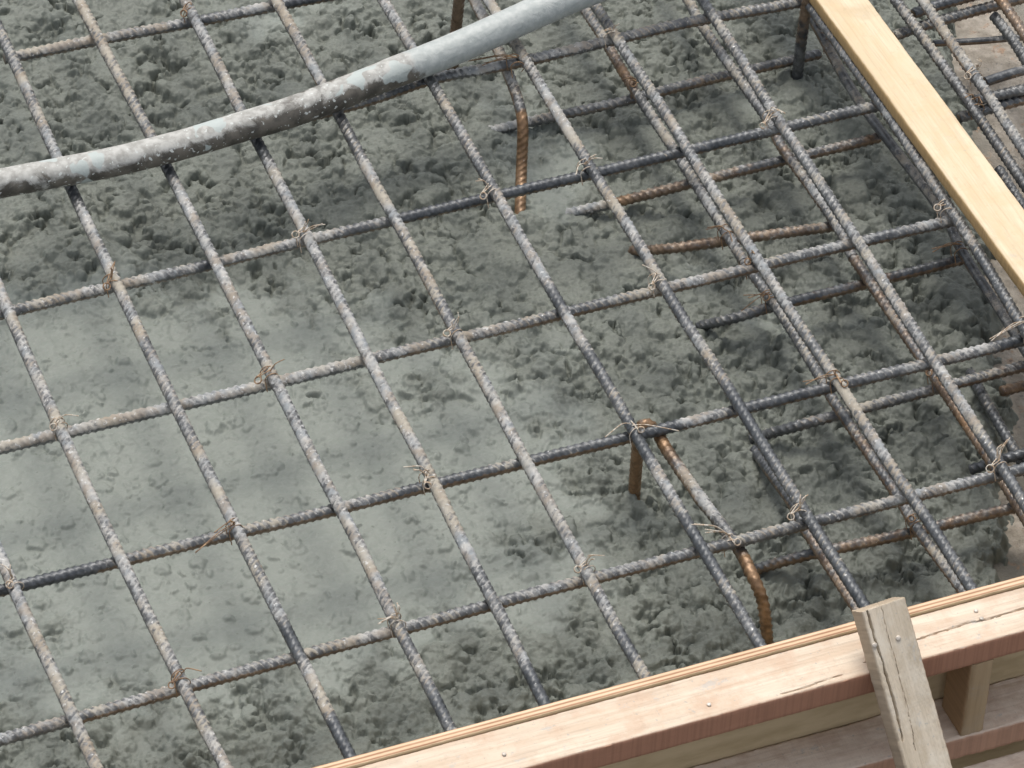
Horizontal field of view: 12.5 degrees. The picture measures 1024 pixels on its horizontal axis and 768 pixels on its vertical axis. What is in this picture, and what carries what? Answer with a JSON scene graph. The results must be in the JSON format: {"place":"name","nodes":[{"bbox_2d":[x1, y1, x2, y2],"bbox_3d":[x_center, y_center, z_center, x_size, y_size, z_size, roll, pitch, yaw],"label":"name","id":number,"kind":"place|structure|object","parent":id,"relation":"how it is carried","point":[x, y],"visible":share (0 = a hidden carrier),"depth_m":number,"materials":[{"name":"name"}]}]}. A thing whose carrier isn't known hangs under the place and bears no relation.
{"place":"outdoors","nodes":[
{"label":"outdoors","id":0,"kind":"place"},
{"bbox_2d":[951,0,1023,581],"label":"old concrete base","id":1,"kind":"object","parent":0,"point":[996,57],"visible":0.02,"depth_m":5.97,"materials":[{"name":"grey concrete"}]},
{"bbox_2d":[0,0,1018,767],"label":"fresh concrete","id":2,"kind":"object","parent":1,"relation":"on","point":[210,608],"visible":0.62,"depth_m":5.58,"materials":[{"name":"grey concrete"}]},
{"bbox_2d":[3,0,333,64],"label":"reinforcing bar","id":3,"kind":"object","parent":2,"relation":"on","point":[87,41],"visible":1,"depth_m":5.86,"materials":[{"name":"grey metal"}]},
{"bbox_2d":[447,0,464,69],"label":"reinforcing bar","id":4,"kind":"object","parent":2,"relation":"on","point":[457,15],"visible":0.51,"depth_m":5.92,"materials":[{"name":"metal"}]},
{"bbox_2d":[468,0,528,213],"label":"reinforcing bar","id":5,"kind":"object","parent":2,"relation":"on","point":[480,12],"visible":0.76,"depth_m":5.81,"materials":[{"name":"brown metal"}]},
{"bbox_2d":[468,54,523,77],"bbox_3d":[-0.019,-0.398,5.819,0.068,0.024,0.028,-6,44,-9],"label":"tie wire","id":6,"kind":"object","parent":5,"relation":"attached to","point":[506,56],"visible":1,"depth_m":5.82,"materials":[{"name":"metal"}]},
{"bbox_2d":[314,0,801,120],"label":"reinforcing bar","id":7,"kind":"object","parent":5,"relation":"on","point":[581,47],"visible":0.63,"depth_m":5.87,"materials":[{"name":"grey metal"}]},
{"bbox_2d":[0,0,605,198],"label":"hose","id":8,"kind":"object","parent":7,"relation":"on","point":[481,36],"visible":1,"depth_m":5.68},
{"bbox_2d":[890,0,1023,192],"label":"reinforcing bar","id":9,"kind":"object","parent":7,"relation":"on","point":[954,81],"visible":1,"depth_m":5.83,"materials":[{"name":"grey metal"}]},
{"bbox_2d":[916,0,1023,158],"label":"reinforcing bar","id":10,"kind":"object","parent":9,"relation":"on","point":[928,9],"visible":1,"depth_m":5.83,"materials":[{"name":"grey metal"}]},
{"bbox_2d":[964,59,981,89],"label":"tie wire","id":11,"kind":"object","parent":10,"relation":"attached to","point":[977,68],"visible":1,"depth_m":5.83,"materials":[{"name":"beige metal"}]},
{"bbox_2d":[965,93,984,119],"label":"tie wire","id":12,"kind":"object","parent":9,"relation":"attached to","point":[979,99],"visible":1,"depth_m":5.81,"materials":[{"name":"metal"}]},
{"bbox_2d":[482,0,870,607],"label":"reinforcing bar","id":13,"kind":"object","parent":5,"relation":"on","point":[779,470],"visible":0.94,"depth_m":5.47,"materials":[{"name":"grey metal"}]},
{"bbox_2d":[575,154,602,185],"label":"tie wire","id":14,"kind":"object","parent":13,"relation":"attached to","point":[589,159],"visible":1,"depth_m":5.67,"materials":[{"name":"grey metal"}]},
{"bbox_2d":[642,264,662,297],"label":"tie wire","id":15,"kind":"object","parent":13,"relation":"attached to","point":[654,282],"visible":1,"depth_m":5.53,"materials":[{"name":"beige metal"}]},
{"bbox_2d":[787,494,807,520],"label":"tie wire","id":16,"kind":"object","parent":13,"relation":"attached to","point":[796,510],"visible":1,"depth_m":5.26,"materials":[{"name":"metal"}]},
{"bbox_2d":[488,49,821,132],"bbox_3d":[0.180,-0.365,5.945,0.474,0.064,0.057,-11,46,-15],"label":"reinforcing bar","id":17,"kind":"object","parent":2,"relation":"on","point":[663,91],"visible":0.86,"depth_m":5.92,"materials":[{"name":"grey metal"}]},
{"bbox_2d":[628,418,773,644],"bbox_3d":[0.225,0.181,5.338,0.036,0.150,0.301,-21,49,-23],"label":"reinforcing bar","id":18,"kind":"object","parent":2,"relation":"on","point":[701,500],"visible":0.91,"depth_m":5.31,"materials":[{"name":"brown metal"}]},
{"bbox_2d":[0,335,1023,596],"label":"reinforcing bar","id":19,"kind":"object","parent":18,"relation":"on","point":[456,479],"visible":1,"depth_m":5.32,"materials":[{"name":"grey metal"}]},
{"bbox_2d":[0,541,103,767],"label":"reinforcing bar","id":20,"kind":"object","parent":19,"relation":"on","point":[60,689],"visible":1,"depth_m":5.05,"materials":[{"name":"grey metal"}]},
{"bbox_2d":[0,564,23,600],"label":"tie wire","id":21,"kind":"object","parent":20,"relation":"attached to","point":[9,581],"visible":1,"depth_m":5.13,"materials":[{"name":"beige metal"}]},
{"bbox_2d":[565,133,881,215],"bbox_3d":[0.262,-0.248,5.824,0.422,0.072,0.050,-8,45,-12],"label":"reinforcing bar","id":22,"kind":"object","parent":2,"relation":"on","point":[738,171],"visible":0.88,"depth_m":5.80,"materials":[{"name":"grey metal"}]},
{"bbox_2d":[628,221,833,255],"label":"reinforcing bar","id":23,"kind":"object","parent":2,"relation":"on","point":[755,236],"visible":0.88,"depth_m":5.71,"materials":[{"name":"metal"}]},
{"bbox_2d":[580,8,747,262],"bbox_3d":[0.161,-0.362,5.879,0.017,0.019,0.655,-14,46,-17],"label":"reinforcing bar","id":24,"kind":"object","parent":23,"relation":"on","point":[668,141],"visible":0.88,"depth_m":5.82,"materials":[{"name":"grey metal"}]},
{"bbox_2d":[622,77,642,98],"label":"tie wire","id":25,"kind":"object","parent":24,"relation":"attached to","point":[633,79],"visible":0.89,"depth_m":5.88,"materials":[{"name":"brown metal"}]},
{"bbox_2d":[706,224,733,249],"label":"tie wire","id":26,"kind":"object","parent":24,"relation":"attached to","point":[720,226],"visible":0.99,"depth_m":5.69,"materials":[{"name":"metal"}]},
{"bbox_2d":[682,0,857,258],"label":"reinforcing bar","id":27,"kind":"object","parent":23,"relation":"on","point":[745,88],"visible":0.81,"depth_m":5.85,"materials":[{"name":"grey metal"}]},
{"bbox_2d":[791,0,810,79],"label":"reinforcing bar","id":28,"kind":"object","parent":2,"relation":"on","point":[798,63],"visible":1,"depth_m":5.96,"materials":[{"name":"grey metal"}]},
{"bbox_2d":[749,445,857,611],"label":"reinforcing bar","id":29,"kind":"object","parent":2,"relation":"on","point":[765,468],"visible":0.55,"depth_m":5.32,"materials":[{"name":"grey metal"}]},
{"bbox_2d":[695,254,962,329],"bbox_3d":[0.389,-0.099,5.671,0.344,0.064,0.050,-8,45,-12],"label":"reinforcing bar","id":30,"kind":"object","parent":2,"relation":"on","point":[834,291],"visible":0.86,"depth_m":5.65,"materials":[{"name":"grey metal"}]},
{"bbox_2d":[848,252,1023,525],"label":"reinforcing bar","id":31,"kind":"object","parent":30,"relation":"on","point":[866,277],"visible":0.73,"depth_m":5.55,"materials":[{"name":"grey metal"}]},
{"bbox_2d":[925,370,941,392],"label":"tie wire","id":32,"kind":"object","parent":31,"relation":"attached to","point":[934,377],"visible":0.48,"depth_m":5.52,"materials":[{"name":"grey metal"}]},
{"bbox_2d":[738,259,965,592],"bbox_3d":[0.399,0.050,5.462,0.019,0.018,0.618,-15,46,-17],"label":"reinforcing bar","id":33,"kind":"object","parent":2,"relation":"on","point":[924,539],"visible":0.73,"depth_m":5.44,"materials":[{"name":"grey metal"}]},
{"bbox_2d":[741,289,773,313],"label":"tie wire","id":34,"kind":"object","parent":33,"relation":"attached to","point":[762,294],"visible":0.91,"depth_m":5.60,"materials":[{"name":"metal"}]},
{"bbox_2d":[905,513,919,539],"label":"tie wire","id":35,"kind":"object","parent":33,"relation":"attached to","point":[912,515],"visible":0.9,"depth_m":5.34,"materials":[{"name":"metal"}]},
{"bbox_2d":[743,503,1015,576],"bbox_3d":[0.476,0.178,5.385,0.426,0.061,0.040,-9,45,-12],"label":"reinforcing bar","id":36,"kind":"object","parent":2,"relation":"on","point":[903,534],"visible":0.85,"depth_m":5.35,"materials":[{"name":"metal"}]},
{"bbox_2d":[748,360,1023,443],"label":"reinforcing bar","id":37,"kind":"object","parent":2,"relation":"on","point":[899,398],"visible":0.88,"depth_m":5.51,"materials":[{"name":"grey metal"}]},
{"bbox_2d":[932,34,1021,46],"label":"reinforcing bar","id":38,"kind":"object","parent":2,"relation":"on","point":[977,40],"visible":0.81,"depth_m":6.00,"materials":[{"name":"grey metal"}]},
{"bbox_2d":[989,11,1023,64],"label":"reinforcing bar","id":39,"kind":"object","parent":38,"relation":"on","point":[1006,31],"visible":1,"depth_m":5.98,"materials":[{"name":"grey metal"}]},
{"bbox_2d":[892,0,1023,39],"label":"reinforcing bar","id":40,"kind":"object","parent":39,"relation":"on","point":[948,18],"visible":0.75,"depth_m":5.99,"materials":[{"name":"grey metal"}]},
{"bbox_2d":[910,0,977,17],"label":"reinforcing bar","id":41,"kind":"object","parent":40,"relation":"on","point":[918,12],"visible":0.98,"depth_m":5.98,"materials":[{"name":"grey metal"}]},
{"bbox_2d":[956,95,1023,122],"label":"reinforcing bar","id":42,"kind":"object","parent":2,"relation":"on","point":[964,116],"visible":0.75,"depth_m":5.86,"materials":[{"name":"grey metal"}]},
{"bbox_2d":[972,84,1023,105],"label":"reinforcing bar","id":43,"kind":"object","parent":42,"relation":"on","point":[1009,92],"visible":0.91,"depth_m":5.86,"materials":[{"name":"grey metal"}]},
{"bbox_2d":[983,65,1023,85],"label":"reinforcing bar","id":44,"kind":"object","parent":43,"relation":"on","point":[1004,75],"visible":1,"depth_m":5.86,"materials":[{"name":"grey metal"}]},
{"bbox_2d":[994,0,1023,42],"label":"reinforcing bar","id":45,"kind":"object","parent":44,"relation":"on","point":[1012,16],"visible":1,"depth_m":5.92,"materials":[{"name":"metal"}]},
{"bbox_2d":[965,367,1023,476],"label":"reinforcing bar","id":46,"kind":"object","parent":2,"relation":"on","point":[992,412],"visible":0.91,"depth_m":5.52,"materials":[{"name":"grey metal"}]},
{"bbox_2d":[968,447,1023,474],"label":"reinforcing bar","id":47,"kind":"object","parent":2,"relation":"on","point":[1008,458],"visible":0.75,"depth_m":5.46,"materials":[{"name":"grey metal"}]},
{"bbox_2d":[800,7,1023,356],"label":"reinforcing bar","id":48,"kind":"object","parent":47,"relation":"on","point":[914,174],"visible":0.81,"depth_m":5.79,"materials":[{"name":"grey metal"}]},
{"bbox_2d":[932,241,967,265],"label":"tie wire","id":49,"kind":"object","parent":48,"relation":"attached to","point":[947,244],"visible":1,"depth_m":5.69,"materials":[{"name":"metal"}]},
{"bbox_2d":[994,165,1023,208],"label":"reinforcing bar","id":50,"kind":"object","parent":2,"relation":"on","point":[1002,173],"visible":0.55,"depth_m":5.84,"materials":[{"name":"grey metal"}]},
{"bbox_2d":[999,380,1023,396],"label":"reinforcing bar","id":51,"kind":"object","parent":2,"relation":"on","point":[1012,388],"visible":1,"depth_m":5.53,"materials":[{"name":"brown metal"}]},
{"bbox_2d":[0,462,1023,746],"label":"reinforcing bar","id":52,"kind":"object","parent":1,"relation":"on","point":[426,622],"visible":1,"depth_m":5.17,"materials":[{"name":"grey metal"}]},
{"bbox_2d":[0,277,233,767],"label":"reinforcing bar","id":53,"kind":"object","parent":52,"relation":"on","point":[168,655],"visible":1,"depth_m":5.19,"materials":[{"name":"grey metal"}]},
{"bbox_2d":[49,414,78,440],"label":"tie wire","id":54,"kind":"object","parent":53,"relation":"attached to","point":[55,423],"visible":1,"depth_m":5.32,"materials":[{"name":"beige metal"}]},
{"bbox_2d":[168,668,201,695],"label":"tie wire","id":55,"kind":"object","parent":53,"relation":"attached to","point":[175,675],"visible":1,"depth_m":5.04,"materials":[{"name":"metal"}]},
{"bbox_2d":[72,0,456,731],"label":"reinforcing bar","id":56,"kind":"object","parent":52,"relation":"on","point":[296,424],"visible":1,"depth_m":5.38,"materials":[{"name":"grey metal"}]},
{"bbox_2d":[254,359,284,391],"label":"tie wire","id":57,"kind":"object","parent":56,"relation":"attached to","point":[260,374],"visible":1,"depth_m":5.39,"materials":[{"name":"grey metal"}]},
{"bbox_2d":[377,602,405,637],"bbox_3d":[-0.136,0.261,5.115,0.040,0.038,0.021,-23,50,-25],"label":"tie wire","id":58,"kind":"object","parent":56,"relation":"attached to","point":[396,617],"visible":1,"depth_m":5.11,"materials":[{"name":"beige metal"}]},
{"bbox_2d":[179,0,550,705],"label":"reinforcing bar","id":59,"kind":"object","parent":52,"relation":"on","point":[405,428],"visible":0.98,"depth_m":5.39,"materials":[{"name":"grey metal"}]},
{"bbox_2d":[180,2,191,21],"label":"tie wire","id":60,"kind":"object","parent":59,"relation":"attached to","point":[181,11],"visible":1,"depth_m":5.85,"materials":[{"name":"metal"}]},
{"bbox_2d":[291,219,324,252],"bbox_3d":[-0.245,-0.177,5.566,0.031,0.037,0.032,27,49,23],"label":"tie wire","id":61,"kind":"object","parent":59,"relation":"attached to","point":[303,231],"visible":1,"depth_m":5.56,"materials":[{"name":"grey metal"}]},
{"bbox_2d":[403,465,435,494],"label":"tie wire","id":62,"kind":"object","parent":59,"relation":"attached to","point":[425,478],"visible":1,"depth_m":5.27,"materials":[{"name":"metal"}]},
{"bbox_2d":[270,0,650,678],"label":"reinforcing bar","id":63,"kind":"object","parent":52,"relation":"on","point":[500,412],"visible":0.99,"depth_m":5.42,"materials":[{"name":"grey metal"}]},
{"bbox_2d":[0,101,877,319],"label":"reinforcing bar","id":64,"kind":"object","parent":63,"relation":"attached to","point":[325,236],"visible":1,"depth_m":5.63,"materials":[{"name":"grey metal"}]},
{"bbox_2d":[443,312,461,349],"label":"tie wire","id":65,"kind":"object","parent":63,"relation":"attached to","point":[448,330],"visible":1,"depth_m":5.45,"materials":[{"name":"grey metal"}]},
{"bbox_2d":[0,216,953,454],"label":"reinforcing bar","id":66,"kind":"object","parent":63,"relation":"on","point":[139,415],"visible":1,"depth_m":5.47,"materials":[{"name":"grey metal"}]},
{"bbox_2d":[0,19,356,758],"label":"reinforcing bar","id":67,"kind":"object","parent":66,"relation":"on","point":[218,493],"visible":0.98,"depth_m":5.33,"materials":[{"name":"grey metal"}]},
{"bbox_2d":[102,261,117,297],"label":"tie wire","id":68,"kind":"object","parent":67,"relation":"attached to","point":[111,276],"visible":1,"depth_m":5.49,"materials":[{"name":"metal"}]},
{"bbox_2d":[195,518,242,552],"bbox_3d":[-0.325,0.171,5.200,0.017,0.036,0.077,26,48,22],"label":"tie wire","id":69,"kind":"object","parent":67,"relation":"on","point":[229,526],"visible":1,"depth_m":5.20,"materials":[{"name":"metal"}]},
{"bbox_2d":[377,0,766,647],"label":"reinforcing bar","id":70,"kind":"object","parent":66,"relation":"on","point":[607,386],"visible":0.98,"depth_m":5.45,"materials":[{"name":"grey metal"}]},
{"bbox_2d":[477,178,495,207],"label":"tie wire","id":71,"kind":"object","parent":70,"relation":"attached to","point":[482,192],"visible":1,"depth_m":5.63,"materials":[{"name":"grey metal"}]},
{"bbox_2d":[605,421,678,447],"bbox_3d":[0.144,0.053,5.348,0.095,0.036,0.028,-14,46,-17],"label":"tie wire","id":72,"kind":"object","parent":70,"relation":"on","point":[637,428],"visible":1,"depth_m":5.35,"materials":[{"name":"grey metal"}]},
{"bbox_2d":[744,250,754,279],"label":"tie wire","id":73,"kind":"object","parent":66,"relation":"attached to","point":[750,260],"visible":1,"depth_m":5.58,"materials":[{"name":"brown metal"}]},
{"bbox_2d":[799,0,1023,338],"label":"reinforcing bar","id":74,"kind":"object","parent":66,"relation":"on","point":[934,185],"visible":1,"depth_m":5.67,"materials":[{"name":"grey metal"}]},
{"bbox_2d":[809,0,1023,295],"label":"pine plank","id":75,"kind":"object","parent":74,"relation":"on","point":[963,170],"visible":1,"depth_m":5.72,"materials":[{"name":"beige wood"}]},
{"bbox_2d":[933,199,951,222],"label":"tie wire","id":76,"kind":"object","parent":74,"relation":"attached to","point":[939,204],"visible":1,"depth_m":5.64,"materials":[{"name":"grey metal"}]},
{"bbox_2d":[990,316,1023,341],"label":"tie wire","id":77,"kind":"object","parent":74,"relation":"attached to","point":[1006,329],"visible":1,"depth_m":5.49,"materials":[{"name":"grey metal"}]},
{"bbox_2d":[574,555,604,585],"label":"tie wire","id":78,"kind":"object","parent":63,"relation":"attached to","point":[585,562],"visible":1,"depth_m":5.18,"materials":[{"name":"metal"}]},
{"bbox_2d":[691,523,740,556],"bbox_3d":[0.229,0.176,5.244,0.054,0.038,0.028,-5,44,-8],"label":"tie wire","id":79,"kind":"object","parent":52,"relation":"attached to","point":[728,535],"visible":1,"depth_m":5.24,"materials":[{"name":"metal"}]},
{"bbox_2d":[590,3,977,590],"bbox_3d":[0.279,-0.178,5.604,0.019,0.018,1.270,-14,46,-17],"label":"reinforcing bar","id":80,"kind":"object","parent":52,"relation":"on","point":[885,458],"visible":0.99,"depth_m":5.51,"materials":[{"name":"grey metal"}]},
{"bbox_2d":[602,24,618,48],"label":"tie wire","id":81,"kind":"object","parent":80,"relation":"attached to","point":[608,32],"visible":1,"depth_m":5.86,"materials":[{"name":"metal"}]},
{"bbox_2d":[803,369,848,394],"bbox_3d":[0.361,-0.001,5.416,0.058,0.036,0.036,-14,46,-17],"label":"tie wire","id":82,"kind":"object","parent":80,"relation":"attached to","point":[835,374],"visible":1,"depth_m":5.41,"materials":[{"name":"grey metal"}]},
{"bbox_2d":[696,0,1023,513],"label":"reinforcing bar","id":83,"kind":"object","parent":52,"relation":"on","point":[937,366],"visible":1,"depth_m":5.58,"materials":[{"name":"grey metal"}]},
{"bbox_2d":[759,107,785,128],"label":"tie wire","id":84,"kind":"object","parent":83,"relation":"attached to","point":[765,120],"visible":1,"depth_m":5.75,"materials":[{"name":"beige metal"}]},
{"bbox_2d":[986,437,1009,480],"bbox_3d":[0.557,0.089,5.333,0.016,0.036,0.050,34,52,28],"label":"tie wire","id":85,"kind":"object","parent":83,"relation":"attached to","point":[1000,448],"visible":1,"depth_m":5.33,"materials":[{"name":"beige metal"}]},
{"label":"ground","id":86,"kind":"structure","parent":0,"visible":0},
{"bbox_2d":[312,575,1023,767],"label":"plywood form sheet","id":87,"kind":"object","parent":86,"relation":"on","point":[786,728],"visible":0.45,"depth_m":5.15,"materials":[{"name":"beige wood"}]},
{"bbox_2d":[358,587,1023,767],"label":"form timber","id":88,"kind":"object","parent":87,"relation":"attached to","point":[696,708],"visible":0.94,"depth_m":5.04,"materials":[{"name":"wood"}]},
{"bbox_2d":[852,597,951,767],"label":"diagonal batten","id":89,"kind":"object","parent":88,"relation":"attached to","point":[902,690],"visible":1,"depth_m":5.05,"materials":[{"name":"wood"}]},
{"bbox_2d":[963,751,1023,767],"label":"form timber","id":90,"kind":"object","parent":86,"relation":"on","point":[1015,760],"visible":1,"depth_m":5.25,"materials":[{"name":"beige wood"}]},
{"bbox_2d":[692,675,1023,767],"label":"form timber","id":91,"kind":"object","parent":90,"relation":"on","point":[863,744],"visible":0.67,"depth_m":5.21,"materials":[{"name":"beige wood"}]},
{"bbox_2d":[942,659,993,735],"bbox_3d":[0.508,0.333,5.196,0.030,0.117,0.051,-14,46,-17],"label":"stub post","id":92,"kind":"object","parent":91,"relation":"on","point":[966,693],"visible":0.82,"depth_m":5.19,"materials":[{"name":"beige wood"}]}
]}

